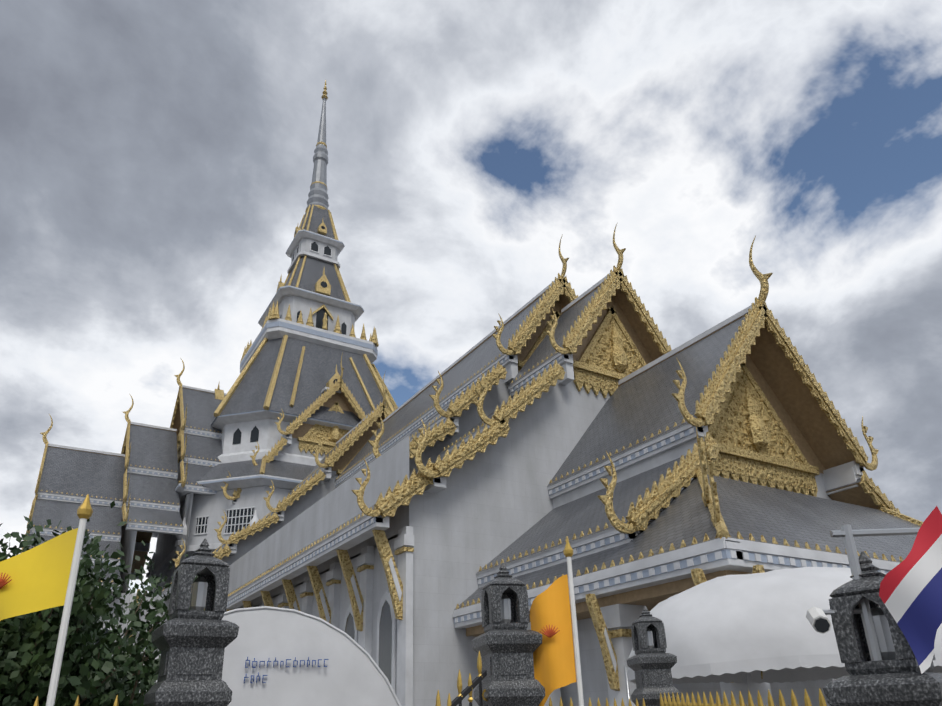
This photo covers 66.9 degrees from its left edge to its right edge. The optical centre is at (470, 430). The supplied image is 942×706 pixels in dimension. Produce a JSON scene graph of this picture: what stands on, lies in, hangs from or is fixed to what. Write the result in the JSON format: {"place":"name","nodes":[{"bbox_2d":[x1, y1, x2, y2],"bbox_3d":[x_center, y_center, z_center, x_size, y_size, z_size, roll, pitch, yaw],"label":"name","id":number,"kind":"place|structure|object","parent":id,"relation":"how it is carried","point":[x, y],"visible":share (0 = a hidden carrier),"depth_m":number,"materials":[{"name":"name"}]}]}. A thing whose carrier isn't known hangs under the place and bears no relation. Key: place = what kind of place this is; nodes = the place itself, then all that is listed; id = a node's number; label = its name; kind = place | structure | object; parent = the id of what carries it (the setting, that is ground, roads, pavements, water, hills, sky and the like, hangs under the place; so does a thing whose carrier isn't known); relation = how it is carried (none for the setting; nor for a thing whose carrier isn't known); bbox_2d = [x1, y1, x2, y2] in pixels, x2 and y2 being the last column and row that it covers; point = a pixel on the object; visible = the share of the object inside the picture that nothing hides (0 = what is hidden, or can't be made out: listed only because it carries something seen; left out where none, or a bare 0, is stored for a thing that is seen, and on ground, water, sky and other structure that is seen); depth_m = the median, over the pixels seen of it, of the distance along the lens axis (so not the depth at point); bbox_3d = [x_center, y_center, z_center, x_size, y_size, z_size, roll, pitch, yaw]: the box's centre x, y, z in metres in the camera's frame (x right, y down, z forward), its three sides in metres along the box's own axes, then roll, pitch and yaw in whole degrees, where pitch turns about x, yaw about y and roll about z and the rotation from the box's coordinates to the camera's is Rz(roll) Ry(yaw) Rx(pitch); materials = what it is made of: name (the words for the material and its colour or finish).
{"place":"outdoors","nodes":[
{"label":"outdoors","id":0,"kind":"place"},
{"bbox_2d":[20,359,225,679],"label":"temple wing","id":1,"kind":"structure","parent":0,"point":[143,473],"depth_m":63.08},
{"bbox_2d":[146,81,397,594],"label":"temple spire","id":2,"kind":"structure","parent":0,"point":[290,361],"depth_m":71.93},
{"bbox_2d":[0,0,941,593],"label":"sky","id":3,"kind":"structure","parent":0,"point":[157,165],"materials":[{"name":"white"}]},
{"label":"ground","id":4,"kind":"structure","parent":0,"visible":0},
{"bbox_2d":[0,533,106,705],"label":"shrub","id":5,"kind":"object","parent":4,"relation":"on","point":[24,647],"visible":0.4,"depth_m":6.20,"materials":[{"name":"green plant"}]},
{"bbox_2d":[46,494,92,705],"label":"flag pole","id":6,"kind":"object","parent":4,"relation":"on","point":[84,511],"visible":1,"depth_m":5.27,"materials":[{"name":"white metal"}]},
{"bbox_2d":[0,528,77,620],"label":"yellow flag","id":7,"kind":"object","parent":6,"relation":"attached to","point":[35,579],"visible":0.98,"depth_m":5.43,"materials":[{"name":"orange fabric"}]},
{"bbox_2d":[0,601,166,705],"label":"shrub","id":8,"kind":"object","parent":4,"relation":"on","point":[96,681],"visible":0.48,"depth_m":6.53,"materials":[{"name":"green plant"}]},
{"bbox_2d":[0,501,203,705],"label":"tree","id":9,"kind":"object","parent":4,"relation":"on","point":[102,599],"visible":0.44,"depth_m":6.72,"materials":[{"name":"green plant"}]},
{"bbox_2d":[143,538,238,705],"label":"granite post","id":10,"kind":"object","parent":4,"relation":"on","point":[193,642],"visible":1,"depth_m":5.81,"materials":[{"name":"grey stone"}]},
{"bbox_2d":[127,606,400,705],"bbox_3d":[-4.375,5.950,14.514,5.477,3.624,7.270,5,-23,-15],"label":"sign","id":11,"kind":"object","parent":4,"relation":"on","point":[275,656],"visible":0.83,"depth_m":11.88,"materials":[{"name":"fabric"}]},
{"bbox_2d":[34,651,826,705],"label":"iron fence","id":12,"kind":"object","parent":4,"relation":"on","point":[469,688],"visible":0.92,"depth_m":6.90,"materials":[{"name":"metal"}]},
{"bbox_2d":[471,563,544,705],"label":"granite post","id":13,"kind":"object","parent":4,"relation":"on","point":[507,644],"visible":1,"depth_m":7.14,"materials":[{"name":"grey stone"}]},
{"bbox_2d":[162,222,941,705],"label":"temple","id":14,"kind":"structure","parent":4,"relation":"on","point":[620,444],"depth_m":27.83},
{"bbox_2d":[563,539,583,705],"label":"flag pole","id":15,"kind":"object","parent":4,"relation":"on","point":[568,551],"visible":1,"depth_m":7.25,"materials":[{"name":"white metal"}]},
{"bbox_2d":[530,574,575,705],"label":"orange flag","id":16,"kind":"object","parent":15,"relation":"attached to","point":[553,652],"visible":0.92,"depth_m":7.24,"materials":[{"name":"orange fabric"}]},
{"bbox_2d":[626,606,680,705],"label":"granite post","id":17,"kind":"object","parent":4,"relation":"on","point":[651,663],"visible":0.98,"depth_m":10.52,"materials":[{"name":"grey stone"}]},
{"bbox_2d":[624,567,941,705],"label":"tent","id":18,"kind":"object","parent":4,"relation":"on","point":[727,628],"visible":0.52,"depth_m":11.99,"materials":[{"name":"fabric"}]},
{"bbox_2d":[806,524,919,660],"bbox_3d":[2.554,1.023,4.258,1.386,0.950,0.325,3,-23,-12],"label":"cctv pole","id":19,"kind":"object","parent":4,"relation":"on","point":[818,619],"visible":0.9,"depth_m":4.26,"materials":[{"name":"silver metal"}]},
{"bbox_2d":[823,551,941,705],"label":"granite post","id":20,"kind":"object","parent":4,"relation":"on","point":[894,676],"visible":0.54,"depth_m":4.07,"materials":[{"name":"grey stone"}]},
{"bbox_2d":[879,506,941,673],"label":"thai flag","id":21,"kind":"object","parent":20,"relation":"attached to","point":[910,593],"visible":0.98,"depth_m":3.93,"materials":[{"name":"multicoloured fabric"}]}
]}

